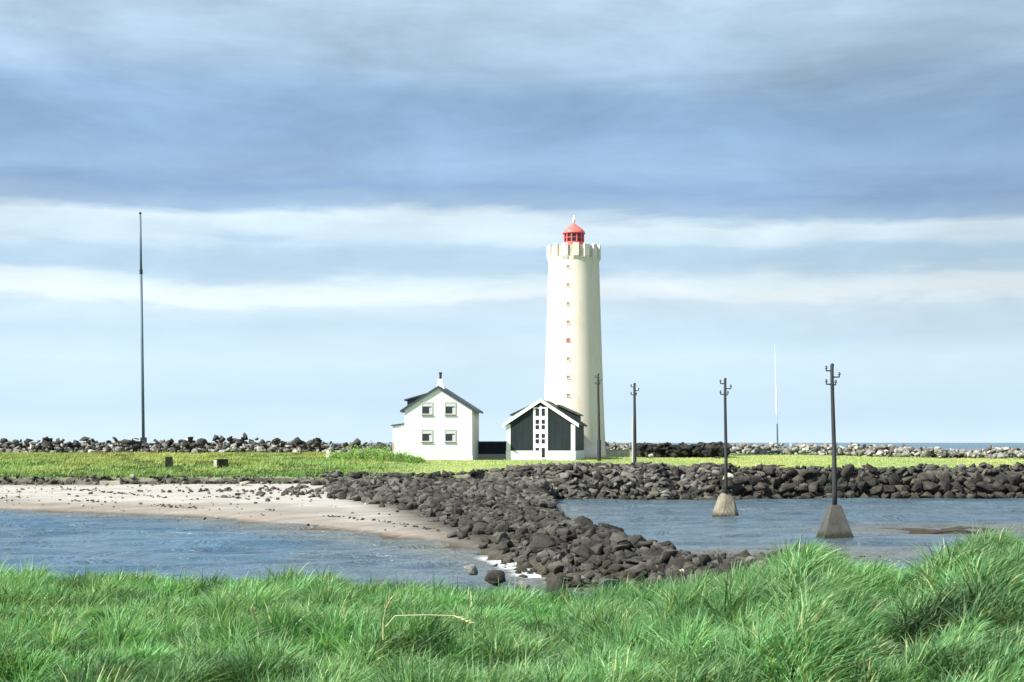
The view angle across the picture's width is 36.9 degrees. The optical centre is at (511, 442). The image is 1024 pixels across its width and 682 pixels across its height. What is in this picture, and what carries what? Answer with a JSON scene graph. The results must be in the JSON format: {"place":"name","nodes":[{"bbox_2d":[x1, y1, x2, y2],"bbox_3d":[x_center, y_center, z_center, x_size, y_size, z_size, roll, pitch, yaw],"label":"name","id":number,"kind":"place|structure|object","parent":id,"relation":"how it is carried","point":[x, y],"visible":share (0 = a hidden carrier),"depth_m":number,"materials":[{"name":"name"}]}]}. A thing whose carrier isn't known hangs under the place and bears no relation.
{"place":"outdoors","nodes":[
{"label":"outdoors","id":0,"kind":"place"},
{"bbox_2d":[0,443,1023,598],"bbox_3d":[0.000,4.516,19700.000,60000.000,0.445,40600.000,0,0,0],"label":"water","id":1,"kind":"structure","parent":0,"point":[92,542],"depth_m":72.98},
{"bbox_2d":[463,564,477,574],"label":"boulder","id":2,"kind":"object","parent":1,"relation":"on","point":[471,569],"visible":1,"depth_m":49.71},
{"bbox_2d":[484,570,505,584],"bbox_3d":[-0.508,4.277,48.497,0.632,0.470,0.756,0,0,9],"label":"boulder","id":3,"kind":"object","parent":1,"relation":"on","point":[494,576],"visible":0.99,"depth_m":48.20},
{"bbox_2d":[514,581,529,589],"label":"boulder","id":4,"kind":"object","parent":1,"relation":"on","point":[523,584],"visible":0.59,"depth_m":46.87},
{"bbox_2d":[545,575,565,594],"bbox_3d":[1.365,4.252,45.200,0.671,0.760,0.668,0,0,20],"label":"boulder","id":5,"kind":"object","parent":1,"relation":"in","point":[552,581],"visible":0.54,"depth_m":44.96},
{"bbox_2d":[712,378,738,516],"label":"utility pole","id":6,"kind":"object","parent":1,"relation":"in","point":[725,504],"visible":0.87,"depth_m":91.89,"materials":[{"name":"concrete"}]},
{"bbox_2d":[753,492,760,498],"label":"boulder","id":7,"kind":"object","parent":1,"relation":"in","point":[756,495],"visible":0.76,"depth_m":120.22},
{"bbox_2d":[775,360,777,444],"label":"distant aerial","id":8,"kind":"object","parent":1,"relation":"in","point":[776,402],"visible":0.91,"depth_m":519.82,"materials":[{"name":"white metal"}]},
{"bbox_2d":[801,492,813,498],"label":"boulder","id":9,"kind":"object","parent":1,"relation":"in","point":[808,495],"visible":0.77,"depth_m":120.87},
{"bbox_2d":[837,490,844,497],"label":"boulder","id":10,"kind":"object","parent":1,"relation":"in","point":[840,494],"visible":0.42,"depth_m":121.25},
{"bbox_2d":[844,491,856,497],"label":"boulder","id":11,"kind":"object","parent":1,"relation":"in","point":[850,494],"visible":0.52,"depth_m":121.61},
{"bbox_2d":[890,492,901,498],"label":"boulder","id":12,"kind":"object","parent":1,"relation":"in","point":[896,495],"visible":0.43,"depth_m":121.89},
{"bbox_2d":[900,490,909,498],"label":"boulder","id":13,"kind":"object","parent":1,"relation":"on","point":[904,494],"visible":1,"depth_m":122.11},
{"bbox_2d":[920,491,934,497],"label":"boulder","id":14,"kind":"object","parent":1,"relation":"in","point":[926,494],"visible":0.88,"depth_m":122.24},
{"bbox_2d":[943,490,956,498],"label":"boulder","id":15,"kind":"object","parent":1,"relation":"in","point":[948,494],"visible":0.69,"depth_m":122.73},
{"bbox_2d":[993,491,1012,498],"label":"boulder","id":16,"kind":"object","parent":1,"relation":"in","point":[1000,495],"visible":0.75,"depth_m":123.62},
{"bbox_2d":[0,454,1023,681],"bbox_3d":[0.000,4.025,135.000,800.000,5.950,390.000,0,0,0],"label":"ground","id":17,"kind":"structure","parent":0,"point":[288,509],"depth_m":101.38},
{"bbox_2d":[100,481,120,484],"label":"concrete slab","id":18,"kind":"object","parent":17,"relation":"on","point":[111,482],"visible":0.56,"depth_m":118.46,"materials":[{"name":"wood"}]},
{"bbox_2d":[139,212,146,441],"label":"radio mast","id":19,"kind":"object","parent":17,"relation":"on","point":[143,438],"visible":0.91,"depth_m":183.87,"materials":[{"name":"metal"}]},
{"bbox_2d":[165,457,172,466],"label":"stone block","id":20,"kind":"structure","parent":17,"relation":"on","point":[168,461],"depth_m":133.71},
{"bbox_2d":[214,459,227,467],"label":"stone block","id":21,"kind":"structure","parent":17,"relation":"on","point":[218,463],"depth_m":133.62,"materials":[{"name":"concrete"}]},
{"bbox_2d":[326,449,346,459],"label":"shrub","id":22,"kind":"object","parent":17,"relation":"on","point":[338,456],"visible":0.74,"depth_m":145.72,"materials":[{"name":"green plant"}]},
{"bbox_2d":[342,444,365,460],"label":"shrub","id":23,"kind":"object","parent":17,"relation":"on","point":[350,456],"visible":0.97,"depth_m":144.75,"materials":[{"name":"green plant"}]},
{"bbox_2d":[356,440,385,460],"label":"shrub","id":24,"kind":"object","parent":17,"relation":"on","point":[373,456],"visible":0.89,"depth_m":144.69,"materials":[{"name":"green plant"}]},
{"bbox_2d":[376,444,398,460],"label":"shrub","id":25,"kind":"object","parent":17,"relation":"on","point":[388,455],"visible":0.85,"depth_m":143.68,"materials":[{"name":"green plant"}]},
{"bbox_2d":[392,449,414,461],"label":"shrub","id":26,"kind":"object","parent":17,"relation":"on","point":[399,456],"visible":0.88,"depth_m":142.67,"materials":[{"name":"green plant"}]},
{"bbox_2d":[405,455,425,462],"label":"shrub","id":27,"kind":"object","parent":17,"relation":"on","point":[416,459],"visible":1,"depth_m":140.63,"materials":[{"name":"green plant"}]},
{"bbox_2d":[428,499,440,508],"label":"boulder","id":28,"kind":"object","parent":17,"relation":"on","point":[434,503],"visible":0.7,"depth_m":87.85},
{"bbox_2d":[391,372,482,459],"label":"white house","id":29,"kind":"structure","parent":17,"relation":"on","point":[441,422],"depth_m":151.01,"materials":[{"name":"paint"}]},
{"bbox_2d":[421,402,432,414],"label":"window","id":30,"kind":"structure","parent":29,"relation":"in","point":[426,407],"depth_m":151.04,"materials":[{"name":"white glass"}]},
{"bbox_2d":[421,429,432,442],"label":"window","id":31,"kind":"structure","parent":29,"relation":"in","point":[426,434],"depth_m":151.04,"materials":[{"name":"white glass"}]},
{"bbox_2d":[444,402,455,414],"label":"window","id":32,"kind":"structure","parent":29,"relation":"in","point":[449,407],"depth_m":150.89,"materials":[{"name":"white glass"}]},
{"bbox_2d":[444,429,455,442],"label":"window","id":33,"kind":"structure","parent":29,"relation":"in","point":[449,434],"depth_m":150.89,"materials":[{"name":"white glass"}]},
{"bbox_2d":[432,488,452,501],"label":"boulder","id":34,"kind":"object","parent":17,"relation":"on","point":[440,497],"visible":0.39,"depth_m":90.39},
{"bbox_2d":[454,508,463,514],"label":"boulder","id":35,"kind":"object","parent":17,"relation":"on","point":[458,511],"visible":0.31,"depth_m":81.47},
{"bbox_2d":[456,498,468,505],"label":"boulder","id":36,"kind":"object","parent":17,"relation":"on","point":[460,501],"visible":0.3,"depth_m":85.56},
{"bbox_2d":[461,519,474,525],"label":"boulder","id":37,"kind":"object","parent":17,"relation":"on","point":[465,522],"visible":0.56,"depth_m":74.23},
{"bbox_2d":[478,441,506,458],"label":"shed","id":38,"kind":"structure","parent":17,"relation":"on","point":[491,449],"depth_m":158.00,"materials":[{"name":"paint"}]},
{"bbox_2d":[494,522,509,532],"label":"boulder","id":39,"kind":"object","parent":17,"relation":"on","point":[504,527],"visible":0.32,"depth_m":67.56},
{"bbox_2d":[0,522,1023,681],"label":"grass","id":40,"kind":"structure","parent":17,"relation":"on","point":[824,614],"depth_m":13.39,"materials":[{"name":"plant"}]},
{"bbox_2d":[248,603,260,635],"bbox_3d":[-1.876,1.303,11.292,0.045,0.264,0.221,0,0,13],"label":"dry stalk","id":41,"kind":"object","parent":40,"relation":"on","point":[252,611],"visible":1,"depth_m":11.24,"materials":[{"name":"plant"}]},
{"bbox_2d":[382,594,394,639],"bbox_3d":[-0.904,1.265,11.135,0.036,0.345,0.156,0,0,-39],"label":"dry stalk","id":42,"kind":"object","parent":40,"relation":"on","point":[388,603],"visible":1,"depth_m":11.15,"materials":[{"name":"plant"}]},
{"bbox_2d":[385,614,474,626],"bbox_3d":[-0.593,1.312,11.284,0.675,0.095,0.096,0,0,10],"label":"dry stalk","id":43,"kind":"object","parent":40,"relation":"on","point":[461,618],"visible":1,"depth_m":11.30,"materials":[{"name":"plant"}]},
{"bbox_2d":[0,433,1023,592],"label":"rubble","id":44,"kind":"object","parent":17,"relation":"on","point":[519,487],"visible":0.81,"depth_m":119.67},
{"bbox_2d":[569,516,592,524],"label":"boulder","id":45,"kind":"object","parent":44,"relation":"on","point":[581,520],"visible":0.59,"depth_m":64.77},
{"bbox_2d":[0,450,1023,483],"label":"grass","id":46,"kind":"structure","parent":17,"relation":"on","point":[129,460],"depth_m":139.23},
{"bbox_2d":[515,527,527,534],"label":"boulder","id":47,"kind":"object","parent":17,"relation":"on","point":[521,530],"visible":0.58,"depth_m":64.89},
{"bbox_2d":[526,534,555,552],"bbox_3d":[1.153,3.882,58.342,1.186,0.775,0.992,-21,-11,24],"label":"boulder","id":48,"kind":"object","parent":17,"relation":"on","point":[539,543],"visible":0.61,"depth_m":58.02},
{"bbox_2d":[502,398,586,459],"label":"black barn","id":49,"kind":"structure","parent":17,"relation":"on","point":[540,429],"depth_m":152.47,"materials":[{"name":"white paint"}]},
{"bbox_2d":[540,518,558,524],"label":"boulder","id":50,"kind":"object","parent":17,"relation":"on","point":[548,521],"visible":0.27,"depth_m":66.89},
{"bbox_2d":[544,216,606,457],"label":"lighthouse","id":51,"kind":"object","parent":17,"relation":"on","point":[573,365],"visible":0.88,"depth_m":164.41,"materials":[{"name":"paint"}]},
{"bbox_2d":[570,545,596,559],"bbox_3d":[2.583,3.893,53.956,0.948,0.508,1.068,22,-12,-36],"label":"boulder","id":52,"kind":"object","parent":17,"relation":"on","point":[583,551],"visible":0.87,"depth_m":53.69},
{"bbox_2d":[581,524,592,533],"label":"boulder","id":53,"kind":"object","parent":17,"relation":"on","point":[585,528],"visible":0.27,"depth_m":60.54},
{"bbox_2d":[590,543,603,552],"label":"boulder","id":54,"kind":"object","parent":17,"relation":"on","point":[598,548],"visible":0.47,"depth_m":55.02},
{"bbox_2d":[595,373,601,460],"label":"utility pole","id":55,"kind":"object","parent":17,"relation":"on","point":[598,440],"visible":0.97,"depth_m":145.88,"materials":[{"name":"brown wood"}]},
{"bbox_2d":[597,579,621,589],"bbox_3d":[2.821,4.056,44.063,0.602,0.297,1.116,-30,-28,23],"label":"boulder","id":56,"kind":"object","parent":17,"relation":"on","point":[608,581],"visible":0.54,"depth_m":43.70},
{"bbox_2d":[598,523,623,531],"bbox_3d":[3.976,3.806,62.484,1.183,1.095,0.966,0,0,4],"label":"boulder","id":57,"kind":"object","parent":17,"relation":"on","point":[606,525],"visible":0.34,"depth_m":62.12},
{"bbox_2d":[606,450,631,456],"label":"wall","id":58,"kind":"structure","parent":17,"relation":"on","point":[618,453],"depth_m":166.50,"materials":[{"name":"concrete"}]},
{"bbox_2d":[614,551,626,561],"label":"boulder","id":59,"kind":"object","parent":17,"relation":"on","point":[620,555],"visible":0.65,"depth_m":52.08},
{"bbox_2d":[630,383,638,462],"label":"utility pole","id":60,"kind":"object","parent":17,"relation":"on","point":[634,448],"visible":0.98,"depth_m":126.89,"materials":[{"name":"brown wood"}]},
{"bbox_2d":[628,567,646,577],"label":"boulder","id":61,"kind":"object","parent":17,"relation":"on","point":[636,572],"visible":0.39,"depth_m":49.24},
{"bbox_2d":[648,572,664,578],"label":"boulder","id":62,"kind":"object","parent":17,"relation":"on","point":[656,574],"visible":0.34,"depth_m":47.45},
{"bbox_2d":[659,540,676,549],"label":"boulder","id":63,"kind":"object","parent":17,"relation":"on","point":[667,542],"visible":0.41,"depth_m":53.73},
{"bbox_2d":[665,575,686,585],"bbox_3d":[4.939,4.196,45.925,0.954,0.424,0.515,-21,24,-6],"label":"boulder","id":64,"kind":"object","parent":17,"relation":"on","point":[678,576],"visible":0.3,"depth_m":45.86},
{"bbox_2d":[664,558,688,573],"bbox_3d":[5.179,3.949,48.322,0.812,0.651,0.543,0,0,6],"label":"boulder","id":65,"kind":"object","parent":17,"relation":"on","point":[679,562],"visible":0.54,"depth_m":48.22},
{"bbox_2d":[683,561,697,568],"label":"boulder","id":66,"kind":"object","parent":17,"relation":"on","point":[687,564],"visible":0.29,"depth_m":47.42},
{"bbox_2d":[717,475,735,487],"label":"boulder","id":67,"kind":"object","parent":17,"relation":"on","point":[730,482],"visible":0.6,"depth_m":122.57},
{"bbox_2d":[731,484,744,495],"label":"boulder","id":68,"kind":"object","parent":17,"relation":"on","point":[738,489],"visible":0.97,"depth_m":121.64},
{"bbox_2d":[732,475,749,484],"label":"boulder","id":69,"kind":"object","parent":17,"relation":"on","point":[739,479],"visible":0.94,"depth_m":123.10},
{"bbox_2d":[744,485,753,493],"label":"boulder","id":70,"kind":"object","parent":17,"relation":"on","point":[749,489],"visible":1,"depth_m":121.64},
{"bbox_2d":[748,476,763,485],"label":"boulder","id":71,"kind":"object","parent":17,"relation":"on","point":[753,481],"visible":0.74,"depth_m":122.90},
{"bbox_2d":[749,482,767,492],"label":"boulder","id":72,"kind":"object","parent":17,"relation":"on","point":[759,486],"visible":0.99,"depth_m":121.54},
{"bbox_2d":[763,465,773,476],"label":"boulder","id":73,"kind":"object","parent":17,"relation":"on","point":[768,470],"visible":0.95,"depth_m":124.79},
{"bbox_2d":[763,484,775,498],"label":"boulder","id":74,"kind":"object","parent":17,"relation":"on","point":[769,492],"visible":0.75,"depth_m":121.90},
{"bbox_2d":[770,466,780,487],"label":"boulder","id":75,"kind":"object","parent":17,"relation":"on","point":[776,482],"visible":0.93,"depth_m":122.76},
{"bbox_2d":[773,470,783,477],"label":"boulder","id":76,"kind":"object","parent":17,"relation":"on","point":[779,473],"visible":0.82,"depth_m":124.71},
{"bbox_2d":[781,474,789,483],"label":"boulder","id":77,"kind":"object","parent":17,"relation":"on","point":[785,477],"visible":1,"depth_m":123.58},
{"bbox_2d":[775,482,796,493],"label":"boulder","id":78,"kind":"object","parent":17,"relation":"on","point":[779,489],"visible":1,"depth_m":122.31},
{"bbox_2d":[787,467,797,475],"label":"boulder","id":79,"kind":"object","parent":17,"relation":"on","point":[791,471],"visible":0.94,"depth_m":124.65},
{"bbox_2d":[789,475,803,490],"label":"boulder","id":80,"kind":"object","parent":17,"relation":"on","point":[798,479],"visible":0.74,"depth_m":123.47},
{"bbox_2d":[794,485,807,492],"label":"boulder","id":81,"kind":"object","parent":17,"relation":"on","point":[803,489],"visible":1,"depth_m":122.31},
{"bbox_2d":[795,469,812,476],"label":"boulder","id":82,"kind":"object","parent":17,"relation":"on","point":[803,472],"visible":0.89,"depth_m":124.72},
{"bbox_2d":[808,481,817,492],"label":"boulder","id":83,"kind":"object","parent":17,"relation":"on","point":[812,487],"visible":1,"depth_m":122.56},
{"bbox_2d":[816,474,829,486],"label":"boulder","id":84,"kind":"object","parent":17,"relation":"on","point":[823,480],"visible":0.96,"depth_m":123.80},
{"bbox_2d":[819,471,829,477],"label":"boulder","id":85,"kind":"object","parent":17,"relation":"on","point":[826,473],"visible":0.62,"depth_m":125.21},
{"bbox_2d":[825,483,831,496],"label":"boulder","id":86,"kind":"object","parent":17,"relation":"on","point":[828,488],"visible":0.66,"depth_m":122.74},
{"bbox_2d":[816,363,853,538],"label":"utility pole","id":87,"kind":"object","parent":17,"relation":"on","point":[834,524],"visible":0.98,"depth_m":72.89,"materials":[{"name":"concrete"}]},
{"bbox_2d":[837,481,848,492],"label":"boulder","id":88,"kind":"object","parent":17,"relation":"on","point":[842,487],"visible":0.69,"depth_m":122.40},
{"bbox_2d":[837,477,848,484],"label":"boulder","id":89,"kind":"object","parent":17,"relation":"on","point":[841,480],"visible":0.52,"depth_m":123.92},
{"bbox_2d":[839,463,854,478],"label":"boulder","id":90,"kind":"object","parent":17,"relation":"on","point":[848,470],"visible":0.98,"depth_m":125.38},
{"bbox_2d":[846,483,857,491],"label":"boulder","id":91,"kind":"object","parent":17,"relation":"on","point":[852,487],"visible":0.95,"depth_m":122.75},
{"bbox_2d":[855,474,862,486],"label":"boulder","id":92,"kind":"object","parent":17,"relation":"on","point":[859,479],"visible":0.66,"depth_m":123.89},
{"bbox_2d":[858,481,868,495],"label":"boulder","id":93,"kind":"object","parent":17,"relation":"on","point":[863,486],"visible":1,"depth_m":122.89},
{"bbox_2d":[867,466,876,472],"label":"boulder","id":94,"kind":"object","parent":17,"relation":"on","point":[871,469],"visible":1,"depth_m":125.59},
{"bbox_2d":[863,476,881,486],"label":"boulder","id":95,"kind":"object","parent":17,"relation":"on","point":[871,481],"visible":0.81,"depth_m":124.00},
{"bbox_2d":[870,484,882,496],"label":"boulder","id":96,"kind":"object","parent":17,"relation":"on","point":[877,490],"visible":0.89,"depth_m":122.67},
{"bbox_2d":[883,485,896,493],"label":"boulder","id":97,"kind":"object","parent":17,"relation":"on","point":[888,489],"visible":1,"depth_m":123.23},
{"bbox_2d":[888,473,900,484],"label":"boulder","id":98,"kind":"object","parent":17,"relation":"on","point":[894,478],"visible":0.77,"depth_m":124.64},
{"bbox_2d":[896,467,906,475],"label":"boulder","id":99,"kind":"object","parent":17,"relation":"on","point":[903,470],"visible":0.75,"depth_m":126.39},
{"bbox_2d":[894,485,910,492],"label":"boulder","id":100,"kind":"object","parent":17,"relation":"on","point":[900,488],"visible":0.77,"depth_m":123.53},
{"bbox_2d":[901,476,912,485],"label":"boulder","id":101,"kind":"object","parent":17,"relation":"on","point":[906,480],"visible":1,"depth_m":124.94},
{"bbox_2d":[908,466,915,474],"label":"boulder","id":102,"kind":"object","parent":17,"relation":"on","point":[911,470],"visible":1,"depth_m":126.62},
{"bbox_2d":[911,481,921,492],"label":"boulder","id":103,"kind":"object","parent":17,"relation":"on","point":[916,487],"visible":0.93,"depth_m":123.40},
{"bbox_2d":[914,473,929,483],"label":"boulder","id":104,"kind":"object","parent":17,"relation":"on","point":[921,478],"visible":0.72,"depth_m":124.89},
{"bbox_2d":[922,481,940,493],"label":"boulder","id":105,"kind":"object","parent":17,"relation":"on","point":[931,487],"visible":0.99,"depth_m":123.19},
{"bbox_2d":[927,474,938,483],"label":"boulder","id":106,"kind":"object","parent":17,"relation":"on","point":[933,478],"visible":0.8,"depth_m":125.10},
{"bbox_2d":[938,481,951,493],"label":"boulder","id":107,"kind":"object","parent":17,"relation":"on","point":[945,487],"visible":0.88,"depth_m":123.55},
{"bbox_2d":[938,472,951,485],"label":"boulder","id":108,"kind":"object","parent":17,"relation":"on","point":[944,477],"visible":0.59,"depth_m":125.22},
{"bbox_2d":[951,481,964,492],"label":"boulder","id":109,"kind":"object","parent":17,"relation":"on","point":[958,486],"visible":1,"depth_m":123.74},
{"bbox_2d":[956,493,965,498],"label":"boulder","id":110,"kind":"object","parent":17,"relation":"on","point":[960,496],"visible":0.84,"depth_m":122.79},
{"bbox_2d":[956,477,966,485],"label":"boulder","id":111,"kind":"object","parent":17,"relation":"on","point":[961,480],"visible":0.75,"depth_m":124.95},
{"bbox_2d":[964,480,977,492],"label":"boulder","id":112,"kind":"object","parent":17,"relation":"on","point":[971,486],"visible":1,"depth_m":123.86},
{"bbox_2d":[971,469,982,486],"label":"boulder","id":113,"kind":"object","parent":17,"relation":"on","point":[976,477],"visible":0.61,"depth_m":125.46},
{"bbox_2d":[976,480,998,492],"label":"boulder","id":114,"kind":"object","parent":17,"relation":"on","point":[986,486],"visible":0.99,"depth_m":124.27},
{"bbox_2d":[983,476,994,483],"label":"boulder","id":115,"kind":"object","parent":17,"relation":"on","point":[990,480],"visible":0.69,"depth_m":125.34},
{"bbox_2d":[991,481,1006,493],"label":"boulder","id":116,"kind":"object","parent":17,"relation":"on","point":[1001,486],"visible":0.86,"depth_m":124.43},
{"bbox_2d":[994,474,1008,484],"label":"boulder","id":117,"kind":"object","parent":17,"relation":"on","point":[1002,479],"visible":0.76,"depth_m":125.36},
{"bbox_2d":[1006,472,1021,486],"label":"boulder","id":118,"kind":"object","parent":17,"relation":"on","point":[1013,478],"visible":0.97,"depth_m":125.55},
{"bbox_2d":[1005,483,1022,492],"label":"boulder","id":119,"kind":"object","parent":17,"relation":"on","point":[1012,488],"visible":0.73,"depth_m":124.84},
{"bbox_2d":[0,0,1023,442],"label":"sky","id":120,"kind":"structure","parent":0,"point":[345,206],"materials":[{"name":"blue"}]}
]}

